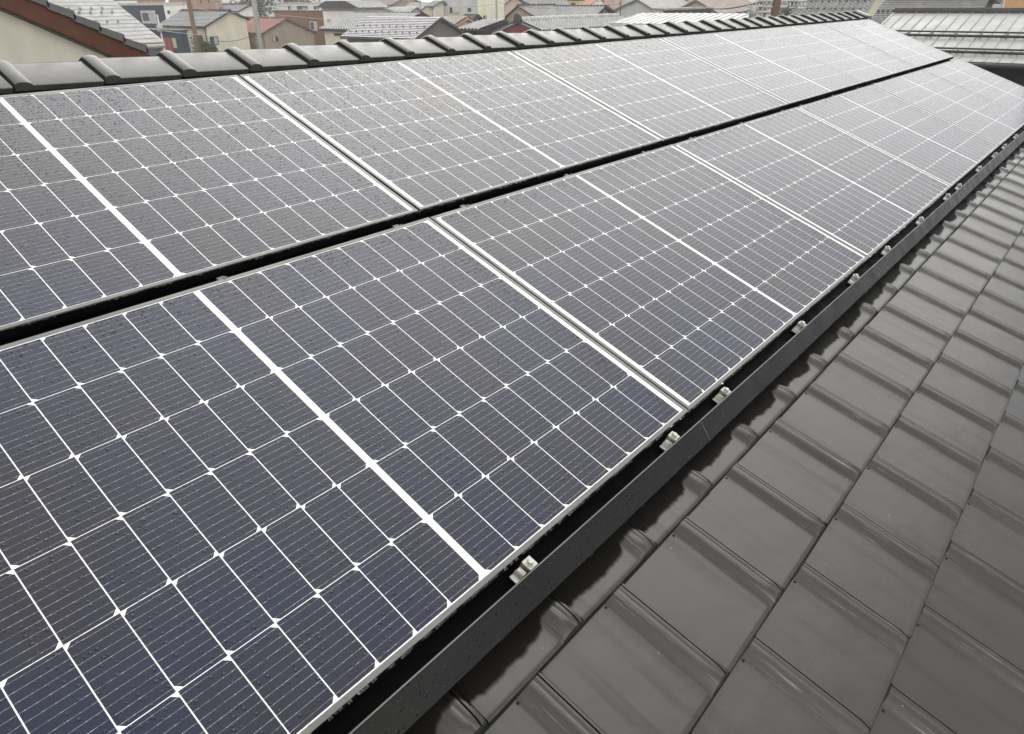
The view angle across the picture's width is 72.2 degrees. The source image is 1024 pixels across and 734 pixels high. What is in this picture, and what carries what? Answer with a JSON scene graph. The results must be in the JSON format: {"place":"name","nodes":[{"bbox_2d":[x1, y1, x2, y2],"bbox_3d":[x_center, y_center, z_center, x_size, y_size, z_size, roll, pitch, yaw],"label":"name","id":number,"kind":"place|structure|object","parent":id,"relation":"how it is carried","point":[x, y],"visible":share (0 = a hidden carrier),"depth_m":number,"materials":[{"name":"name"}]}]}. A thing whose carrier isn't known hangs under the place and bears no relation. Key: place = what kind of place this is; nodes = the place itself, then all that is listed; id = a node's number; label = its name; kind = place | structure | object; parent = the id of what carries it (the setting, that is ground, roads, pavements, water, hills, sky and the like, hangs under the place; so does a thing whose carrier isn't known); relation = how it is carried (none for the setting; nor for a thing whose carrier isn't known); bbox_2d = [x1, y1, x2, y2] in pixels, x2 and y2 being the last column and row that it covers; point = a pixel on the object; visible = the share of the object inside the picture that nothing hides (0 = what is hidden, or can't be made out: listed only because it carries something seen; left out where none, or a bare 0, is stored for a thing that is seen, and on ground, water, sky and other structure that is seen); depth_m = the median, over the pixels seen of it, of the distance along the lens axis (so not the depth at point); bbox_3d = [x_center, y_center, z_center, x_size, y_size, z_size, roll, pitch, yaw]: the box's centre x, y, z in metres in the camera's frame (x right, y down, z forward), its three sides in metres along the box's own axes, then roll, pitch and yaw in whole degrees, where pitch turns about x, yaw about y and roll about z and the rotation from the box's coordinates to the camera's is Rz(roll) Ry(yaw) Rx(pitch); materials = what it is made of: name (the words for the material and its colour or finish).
{"place":"outdoors","nodes":[
{"label":"outdoors","id":0,"kind":"place"},
{"bbox_2d":[0,0,158,62],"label":"gable wing","id":1,"kind":"structure","parent":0,"point":[34,31],"depth_m":7.97,"materials":[{"name":"beige paint"}]},
{"bbox_2d":[48,0,165,48],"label":"roof","id":2,"kind":"structure","parent":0,"point":[112,15],"depth_m":19.93,"materials":[{"name":"metal"}]},
{"bbox_2d":[117,2,187,28],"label":"house","id":3,"kind":"structure","parent":0,"point":[144,14],"depth_m":90.26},
{"bbox_2d":[140,10,157,23],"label":"window","id":4,"kind":"structure","parent":3,"relation":"in","point":[149,17],"depth_m":91.00,"materials":[{"name":"clear glass"}]},
{"bbox_2d":[168,0,221,8],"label":"building","id":5,"kind":"structure","parent":0,"point":[204,4],"depth_m":106.95,"materials":[{"name":"ceramic"}]},
{"bbox_2d":[157,9,250,52],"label":"cream house","id":6,"kind":"structure","parent":0,"point":[224,25],"depth_m":76.64,"materials":[{"name":"beige paint"}]},
{"bbox_2d":[209,36,218,44],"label":"window","id":7,"kind":"structure","parent":6,"relation":"in","point":[215,39],"depth_m":75.52,"materials":[{"name":"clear glass"}]},
{"bbox_2d":[219,3,260,15],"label":"grey roof house","id":8,"kind":"structure","parent":0,"point":[239,8],"depth_m":105.98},
{"bbox_2d":[221,0,262,15],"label":"building","id":9,"kind":"structure","parent":0,"point":[225,1],"depth_m":144.61,"materials":[{"name":"white"}]},
{"bbox_2d":[245,16,317,48],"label":"red roof house","id":10,"kind":"structure","parent":0,"point":[278,32],"depth_m":79.95,"materials":[{"name":"brown paint"}]},
{"bbox_2d":[272,36,278,41],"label":"window","id":11,"kind":"structure","parent":10,"relation":"in","point":[275,39],"depth_m":79.24,"materials":[{"name":"clear"}]},
{"bbox_2d":[265,0,319,2],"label":"building","id":12,"kind":"structure","parent":0,"point":[276,1],"depth_m":163.73,"materials":[{"name":"grey"}]},
{"bbox_2d":[263,2,322,16],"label":"long white building","id":13,"kind":"structure","parent":0,"point":[298,5],"depth_m":132.41,"materials":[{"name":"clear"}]},
{"bbox_2d":[297,6,307,9],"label":"window","id":14,"kind":"structure","parent":13,"relation":"in","point":[298,7],"depth_m":131.35,"materials":[{"name":"clear glass"}]},
{"bbox_2d":[273,10,325,44],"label":"brown block","id":15,"kind":"structure","parent":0,"point":[311,22],"depth_m":93.49,"materials":[{"name":"red"}]},
{"bbox_2d":[309,21,317,30],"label":"window","id":16,"kind":"structure","parent":15,"relation":"in","point":[313,24],"depth_m":93.11,"materials":[{"name":"clear glass"}]},
{"bbox_2d":[165,0,433,1],"label":"sky","id":17,"kind":"structure","parent":0,"point":[165,0],"materials":[{"name":"white"}]},
{"bbox_2d":[320,0,359,1],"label":"building","id":18,"kind":"structure","parent":0,"point":[338,0],"depth_m":145.06,"materials":[{"name":"white"}]},
{"bbox_2d":[315,1,388,24],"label":"white sided house","id":19,"kind":"structure","parent":0,"point":[336,14],"depth_m":82.20,"materials":[{"name":"white paint"}]},
{"bbox_2d":[319,12,430,44],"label":"tiled roof house","id":20,"kind":"structure","parent":0,"point":[335,30],"depth_m":72.16,"materials":[{"name":"grey tile"}]},
{"bbox_2d":[333,32,342,36],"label":"window","id":21,"kind":"structure","parent":20,"relation":"in","point":[336,34],"depth_m":71.78,"materials":[{"name":"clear glass"}]},
{"bbox_2d":[340,16,464,41],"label":"striped roof house","id":22,"kind":"structure","parent":0,"point":[372,28],"depth_m":53.07,"materials":[{"name":"tile"}]},
{"bbox_2d":[389,7,422,11],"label":"house","id":23,"kind":"structure","parent":0,"point":[405,9],"depth_m":96.15,"materials":[{"name":"silver metal"}]},
{"bbox_2d":[404,2,429,14],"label":"house","id":24,"kind":"structure","parent":0,"point":[424,9],"depth_m":102.80,"materials":[{"name":"silver metal"}]},
{"bbox_2d":[424,0,446,16],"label":"annex house","id":25,"kind":"structure","parent":0,"point":[436,8],"depth_m":86.74,"materials":[{"name":"beige paint"}]},
{"bbox_2d":[458,19,509,34],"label":"ribbed roof shed","id":26,"kind":"structure","parent":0,"point":[484,27],"depth_m":62.08,"materials":[{"name":"silver metal"}]},
{"bbox_2d":[504,0,525,19],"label":"house","id":27,"kind":"structure","parent":0,"point":[509,8],"depth_m":104.66,"materials":[{"name":"beige paint"}]},
{"bbox_2d":[505,3,555,21],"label":"brown gable house","id":28,"kind":"structure","parent":0,"point":[525,10],"depth_m":93.40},
{"bbox_2d":[523,0,567,4],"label":"long grey house","id":29,"kind":"structure","parent":0,"point":[561,2],"depth_m":136.34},
{"bbox_2d":[491,13,624,33],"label":"crested tile house","id":30,"kind":"structure","parent":0,"point":[519,24],"depth_m":61.38,"materials":[{"name":"tile"}]},
{"bbox_2d":[567,0,584,4],"bbox_3d":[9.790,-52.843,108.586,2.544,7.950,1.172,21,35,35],"label":"yellow dormer house","id":31,"kind":"structure","parent":0,"point":[575,2],"depth_m":106.61,"materials":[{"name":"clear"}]},
{"bbox_2d":[584,0,604,4],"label":"orange roof house","id":32,"kind":"structure","parent":0,"point":[594,2],"depth_m":123.00,"materials":[{"name":"ceramic"}]},
{"bbox_2d":[604,0,623,8],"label":"pink house","id":33,"kind":"structure","parent":0,"point":[610,3],"depth_m":110.60,"materials":[{"name":"ceramic"}]},
{"bbox_2d":[613,0,687,17],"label":"grey gable house","id":34,"kind":"structure","parent":0,"point":[644,6],"depth_m":81.83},
{"bbox_2d":[610,12,759,25],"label":"pale metal roof","id":35,"kind":"structure","parent":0,"point":[642,18],"depth_m":37.09,"materials":[{"name":"grey metal"}]},
{"bbox_2d":[682,0,769,15],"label":"white gable house","id":36,"kind":"structure","parent":0,"point":[716,3],"depth_m":70.68,"materials":[{"name":"white paint"}]},
{"bbox_2d":[744,2,768,16],"bbox_3d":[15.467,-19.987,45.617,1.794,8.111,2.030,21,35,35],"label":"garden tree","id":37,"kind":"object","parent":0,"point":[760,9],"visible":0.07,"depth_m":43.93,"materials":[{"name":"green plant"}]},
{"bbox_2d":[748,0,770,16],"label":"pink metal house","id":38,"kind":"structure","parent":0,"point":[753,1],"depth_m":99.44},
{"bbox_2d":[759,0,793,16],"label":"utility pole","id":39,"kind":"object","parent":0,"point":[775,6],"visible":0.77,"depth_m":22.71,"materials":[{"name":"brown"}]},
{"bbox_2d":[871,0,1001,23],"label":"dark striped house","id":40,"kind":"structure","parent":0,"point":[885,10],"depth_m":37.74,"materials":[{"name":"brick"}]},
{"bbox_2d":[992,0,1023,7],"bbox_3d":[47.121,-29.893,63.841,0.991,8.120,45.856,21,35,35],"label":"orange building","id":41,"kind":"structure","parent":0,"point":[1012,4],"depth_m":49.33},
{"label":"ground","id":42,"kind":"structure","parent":0,"visible":0},
{"bbox_2d":[113,0,137,2],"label":"building","id":43,"kind":"structure","parent":42,"relation":"on","point":[125,1],"depth_m":95.94,"materials":[{"name":"white"}]},
{"bbox_2d":[137,0,165,2],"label":"building","id":44,"kind":"structure","parent":42,"relation":"on","point":[150,1],"depth_m":95.92,"materials":[{"name":"ceramic"}]},
{"bbox_2d":[156,14,164,49],"bbox_3d":[-19.747,-16.484,40.735,0.328,7.125,0.328,21,35,35],"label":"utility pole","id":45,"kind":"object","parent":42,"relation":"on","point":[159,28],"visible":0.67,"depth_m":39.29,"materials":[{"name":"grey concrete"}]},
{"bbox_2d":[150,28,190,52],"bbox_3d":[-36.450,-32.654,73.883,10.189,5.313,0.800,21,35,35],"label":"navy annex","id":46,"kind":"object","parent":42,"relation":"on","point":[176,42],"visible":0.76,"depth_m":71.20,"materials":[{"name":"blue paint"}]},
{"bbox_2d":[160,38,174,52],"bbox_3d":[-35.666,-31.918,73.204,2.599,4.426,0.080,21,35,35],"label":"door","id":47,"kind":"structure","parent":46,"relation":"in","point":[168,41],"depth_m":72.13,"materials":[{"name":"paint"}]},
{"bbox_2d":[172,38,176,47],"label":"window","id":48,"kind":"structure","parent":46,"relation":"in","point":[173,39],"depth_m":71.36,"materials":[{"name":"beige glass"}]},
{"bbox_2d":[186,0,200,52],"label":"utility pole","id":49,"kind":"object","parent":42,"relation":"on","point":[193,25],"visible":0.48,"depth_m":51.52,"materials":[{"name":"brown wood"}]},
{"bbox_2d":[190,36,208,52],"bbox_3d":[-28.512,-27.893,64.910,1.497,5.057,1.546,21,35,35],"label":"garden shrub","id":50,"kind":"object","parent":42,"relation":"on","point":[203,47],"visible":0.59,"depth_m":63.99,"materials":[{"name":"green plant"}]},
{"bbox_2d":[204,42,217,51],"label":"garden shrub","id":51,"kind":"object","parent":42,"relation":"on","point":[212,48],"visible":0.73,"depth_m":65.96,"materials":[{"name":"green plant"}]},
{"bbox_2d":[230,0,277,16],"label":"garden tree","id":52,"kind":"object","parent":42,"relation":"on","point":[261,6],"visible":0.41,"depth_m":127.47,"materials":[{"name":"green plant"}]},
{"bbox_2d":[251,0,263,48],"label":"utility pole","id":53,"kind":"object","parent":42,"relation":"on","point":[257,24],"visible":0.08,"depth_m":47.75,"materials":[{"name":"concrete"}]},
{"bbox_2d":[148,28,206,34],"bbox_3d":[-20.898,-21.462,44.909,0.029,0.893,12.720,-2,28,-3],"label":"power line","id":54,"kind":"object","parent":53,"relation":"attached to","point":[183,33],"visible":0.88,"depth_m":44.63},
{"bbox_2d":[195,34,254,41],"bbox_3d":[-20.508,-23.553,50.058,7.386,0.649,0.030,17,32,30],"label":"power line","id":55,"kind":"object","parent":53,"relation":"attached to","point":[226,41],"visible":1,"depth_m":50.14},
{"bbox_2d":[258,12,357,21],"bbox_3d":[-9.496,-31.480,63.239,0.022,1.554,38.027,11,30,21],"label":"power line","id":56,"kind":"object","parent":53,"relation":"attached to","point":[314,18],"visible":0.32,"depth_m":51.83,"materials":[{"name":"grey"}]},
{"bbox_2d":[274,0,315,2],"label":"garden tree","id":57,"kind":"object","parent":42,"relation":"on","point":[284,1],"visible":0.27,"depth_m":157.48,"materials":[{"name":"green plant"}]},
{"bbox_2d":[360,0,419,7],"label":"house","id":58,"kind":"structure","parent":42,"relation":"on","point":[395,3],"depth_m":122.78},
{"bbox_2d":[443,16,475,26],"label":"cream house","id":59,"kind":"structure","parent":42,"relation":"on","point":[458,21],"depth_m":66.37,"materials":[{"name":"silver"}]},
{"bbox_2d":[463,14,482,20],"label":"brown hip house","id":60,"kind":"structure","parent":42,"relation":"on","point":[477,17],"depth_m":75.32,"materials":[{"name":"tile"}]},
{"bbox_2d":[443,0,504,19],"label":"white house","id":61,"kind":"structure","parent":42,"relation":"on","point":[457,7],"depth_m":86.10,"materials":[{"name":"grey"}]},
{"bbox_2d":[449,7,454,13],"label":"window","id":62,"kind":"structure","parent":61,"relation":"in","point":[450,8],"depth_m":87.14,"materials":[{"name":"clear glass"}]},
{"bbox_2d":[495,0,497,18],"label":"utility pole","id":63,"kind":"object","parent":42,"relation":"on","point":[496,5],"depth_m":78.31,"materials":[{"name":"concrete"}]},
{"bbox_2d":[0,10,1023,733],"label":"tiled house","id":64,"kind":"structure","parent":42,"relation":"on","point":[822,532],"depth_m":1.98,"materials":[{"name":"tile"}]},
{"bbox_2d":[0,60,949,345],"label":"mounting rail","id":65,"kind":"object","parent":64,"relation":"attached to","point":[70,322],"depth_m":2.32,"materials":[{"name":"black metal"}]},
{"bbox_2d":[0,75,417,340],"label":"solar panel","id":66,"kind":"object","parent":65,"relation":"on","point":[107,193],"visible":0.98,"depth_m":2.23,"materials":[{"name":"glass"}]},
{"bbox_2d":[216,276,227,280],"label":"row clamp","id":67,"kind":"object","parent":65,"relation":"attached to","point":[220,278],"visible":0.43,"depth_m":1.98,"materials":[{"name":"metal"}]},
{"bbox_2d":[239,51,663,216],"bbox_3d":[-0.176,-1.204,3.339,1.134,0.032,1.762,39,43,22],"label":"solar panel","id":68,"kind":"object","parent":65,"relation":"on","point":[423,134],"visible":0.91,"depth_m":3.16,"materials":[{"name":"glass"}]},
{"bbox_2d":[511,38,788,144],"bbox_3d":[0.964,-1.844,4.536,1.134,0.033,1.762,39,43,22],"label":"solar panel","id":69,"kind":"object","parent":65,"relation":"on","point":[661,88],"visible":0.93,"depth_m":4.40,"materials":[{"name":"glass"}]},
{"bbox_2d":[662,29,865,107],"bbox_3d":[2.103,-2.485,5.732,1.134,0.032,1.762,39,43,22],"label":"solar panel","id":70,"kind":"object","parent":65,"relation":"on","point":[790,75],"visible":0.93,"depth_m":5.62,"materials":[{"name":"glass"}]},
{"bbox_2d":[756,23,916,84],"bbox_3d":[3.243,-3.124,6.929,1.134,0.032,1.762,39,43,22],"label":"solar panel","id":71,"kind":"object","parent":65,"relation":"on","point":[868,64],"visible":0.93,"depth_m":6.84,"materials":[{"name":"glass"}]},
{"bbox_2d":[821,19,953,69],"bbox_3d":[4.382,-3.765,8.126,1.134,0.033,1.762,39,43,22],"label":"solar panel","id":72,"kind":"object","parent":65,"relation":"on","point":[901,46],"visible":0.93,"depth_m":8.05,"materials":[{"name":"glass"}]},
{"bbox_2d":[316,126,1023,733],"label":"mounting rail","id":73,"kind":"object","parent":64,"relation":"attached to","point":[382,690],"visible":0.42,"depth_m":1.67,"materials":[{"name":"black metal"}]},
{"bbox_2d":[0,217,687,733],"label":"solar panel","id":74,"kind":"object","parent":73,"relation":"on","point":[312,493],"visible":1,"depth_m":1.54,"materials":[{"name":"glass"}]},
{"bbox_2d":[12,106,946,733],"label":"water drops","id":75,"kind":"object","parent":74,"relation":"on","point":[374,680],"visible":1,"depth_m":2.09,"materials":[{"name":"white"}]},
{"bbox_2d":[509,556,537,583],"bbox_3d":[0.026,0.446,1.543,0.027,0.038,0.062,39,43,22],"label":"panel clamp","id":76,"kind":"object","parent":73,"relation":"attached to","point":[528,564],"visible":0.88,"depth_m":1.54,"materials":[{"name":"metal"}]},
{"bbox_2d":[348,420,709,733],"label":"eaves cover","id":77,"kind":"object","parent":73,"relation":"attached to","point":[518,612],"visible":1,"depth_m":1.48,"materials":[{"name":"black metal"}]},
{"bbox_2d":[430,144,867,415],"bbox_3d":[0.680,-0.511,2.895,1.134,0.033,1.762,39,43,22],"label":"solar panel","id":78,"kind":"object","parent":73,"relation":"on","point":[684,279],"visible":0.89,"depth_m":2.69,"materials":[{"name":"glass"}]},
{"bbox_2d":[660,431,679,450],"bbox_3d":[0.447,0.209,1.986,0.027,0.038,0.062,37,43,20],"label":"panel clamp","id":79,"kind":"object","parent":73,"relation":"attached to","point":[670,439],"visible":0.86,"depth_m":1.98,"materials":[{"name":"metal"}]},
{"bbox_2d":[712,387,730,403],"bbox_3d":[0.662,0.088,2.212,0.027,0.038,0.062,40,44,23],"label":"panel clamp","id":80,"kind":"object","parent":73,"relation":"attached to","point":[722,394],"visible":0.91,"depth_m":2.21,"materials":[{"name":"metal"}]},
{"bbox_2d":[700,263,882,439],"bbox_3d":[1.132,-0.120,2.674,0.058,0.077,1.769,39,43,22],"label":"eaves cover","id":81,"kind":"object","parent":73,"relation":"attached to","point":[753,389],"visible":0.92,"depth_m":2.46,"materials":[{"name":"black metal"}]},
{"bbox_2d":[791,321,806,333],"bbox_3d":[1.089,-0.151,2.660,0.027,0.038,0.062,41,44,24],"label":"panel clamp","id":82,"kind":"object","parent":73,"relation":"attached to","point":[798,327],"visible":0.91,"depth_m":2.66,"materials":[{"name":"metal"}]},
{"bbox_2d":[673,107,951,257],"bbox_3d":[1.819,-1.151,4.092,1.134,0.033,1.762,39,43,22],"label":"solar panel","id":83,"kind":"object","parent":73,"relation":"on","point":[860,196],"visible":0.89,"depth_m":3.95,"materials":[{"name":"glass"}]},
{"bbox_2d":[848,274,858,284],"bbox_3d":[1.513,-0.389,3.106,0.027,0.038,0.062,37,42,20],"label":"panel clamp","id":84,"kind":"object","parent":73,"relation":"attached to","point":[853,279],"visible":0.9,"depth_m":3.10,"materials":[{"name":"metal"}]},
{"bbox_2d":[881,246,890,254],"bbox_3d":[1.838,-0.572,3.447,0.027,0.038,0.062,35,42,18],"label":"panel clamp","id":85,"kind":"object","parent":73,"relation":"attached to","point":[886,249],"visible":0.87,"depth_m":3.44,"materials":[{"name":"metal"}]},
{"bbox_2d":[797,85,999,189],"bbox_3d":[2.959,-1.791,5.289,1.134,0.032,1.762,39,43,22],"label":"solar panel","id":86,"kind":"object","parent":73,"relation":"on","point":[936,146],"visible":0.9,"depth_m":5.18,"materials":[{"name":"glass"}]},
{"bbox_2d":[876,190,961,274],"bbox_3d":[2.271,-0.760,3.871,0.058,0.077,1.769,39,43,22],"label":"eaves cover","id":87,"kind":"object","parent":73,"relation":"attached to","point":[954,199],"visible":0.92,"depth_m":3.72,"materials":[{"name":"black metal"}]},
{"bbox_2d":[363,159,1004,732],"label":"water drops","id":88,"kind":"object","parent":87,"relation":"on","point":[635,497],"visible":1,"depth_m":1.68,"materials":[{"name":"white"}]},
{"bbox_2d":[915,217,923,224],"bbox_3d":[2.266,-0.812,3.896,0.027,0.038,0.062,36,42,19],"label":"panel clamp","id":89,"kind":"object","parent":73,"relation":"attached to","point":[919,220],"visible":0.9,"depth_m":3.89,"materials":[{"name":"metal"}]},
{"bbox_2d":[943,193,950,200],"bbox_3d":[2.695,-1.053,4.348,0.027,0.038,0.062,37,42,20],"label":"panel clamp","id":90,"kind":"object","parent":73,"relation":"attached to","point":[946,196],"visible":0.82,"depth_m":4.34,"materials":[{"name":"metal"}]},
{"bbox_2d":[872,69,1023,147],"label":"solar panel","id":91,"kind":"object","parent":73,"relation":"on","point":[986,118],"visible":0.88,"depth_m":6.38,"materials":[{"name":"glass"}]},
{"bbox_2d":[923,58,1023,114],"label":"solar panel","id":92,"kind":"object","parent":73,"relation":"on","point":[1009,94],"visible":0.88,"depth_m":7.60,"materials":[{"name":"glass"}]},
{"bbox_2d":[958,148,1007,199],"bbox_3d":[3.410,-1.400,5.068,0.058,0.077,1.769,39,43,22],"label":"eaves cover","id":93,"kind":"object","parent":73,"relation":"attached to","point":[973,182],"visible":0.92,"depth_m":4.95,"materials":[{"name":"black metal"}]},
{"bbox_2d":[1005,131,1023,155],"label":"eaves cover","id":94,"kind":"object","parent":73,"relation":"attached to","point":[1013,145],"visible":0.85,"depth_m":5.94,"materials":[{"name":"black metal"}]},
{"bbox_2d":[542,5,616,15],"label":"tile roof","id":95,"kind":"structure","parent":42,"relation":"on","point":[553,10],"depth_m":75.53,"materials":[{"name":"grey tile"}]},
{"bbox_2d":[651,7,712,12],"bbox_3d":[15.879,-30.121,66.292,1.175,6.856,9.626,21,35,35],"label":"siding annex","id":96,"kind":"object","parent":42,"relation":"on","point":[684,10],"visible":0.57,"depth_m":63.91,"materials":[{"name":"silver metal"}]},
{"bbox_2d":[747,0,770,16],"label":"utility pole","id":97,"kind":"object","parent":42,"relation":"on","point":[753,11],"visible":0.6,"depth_m":33.90,"materials":[{"name":"concrete"}]},
{"bbox_2d":[703,1,759,9],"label":"power line","id":98,"kind":"object","parent":97,"relation":"attached to","point":[731,7],"visible":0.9,"depth_m":41.02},
{"bbox_2d":[779,2,796,15],"bbox_3d":[15.838,-17.960,41.611,1.584,8.233,1.641,21,35,35],"label":"garden tree","id":99,"kind":"object","parent":42,"relation":"on","point":[787,12],"visible":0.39,"depth_m":40.14,"materials":[{"name":"green plant"}]},
{"bbox_2d":[789,0,806,15],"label":"utility pole","id":100,"kind":"object","parent":42,"relation":"on","point":[800,7],"visible":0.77,"depth_m":38.43,"materials":[{"name":"concrete"}]},
{"bbox_2d":[779,0,882,16],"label":"weathered tile house","id":101,"kind":"structure","parent":42,"relation":"on","point":[870,7],"depth_m":48.81,"materials":[{"name":"grey tile"}]},
{"bbox_2d":[881,8,1023,86],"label":"neighboring roof","id":102,"kind":"structure","parent":42,"relation":"on","point":[991,40],"depth_m":24.74,"materials":[{"name":"metal"}]},
{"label":"utility pole","id":103,"kind":"object","parent":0,"visible":0},
{"bbox_2d":[265,4,414,8],"bbox_3d":[-14.924,-37.236,72.253,0.026,0.550,56.159,2,28,4],"label":"power line","id":104,"kind":"object","parent":103,"relation":"attached to","point":[335,8],"visible":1,"depth_m":64.21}
]}

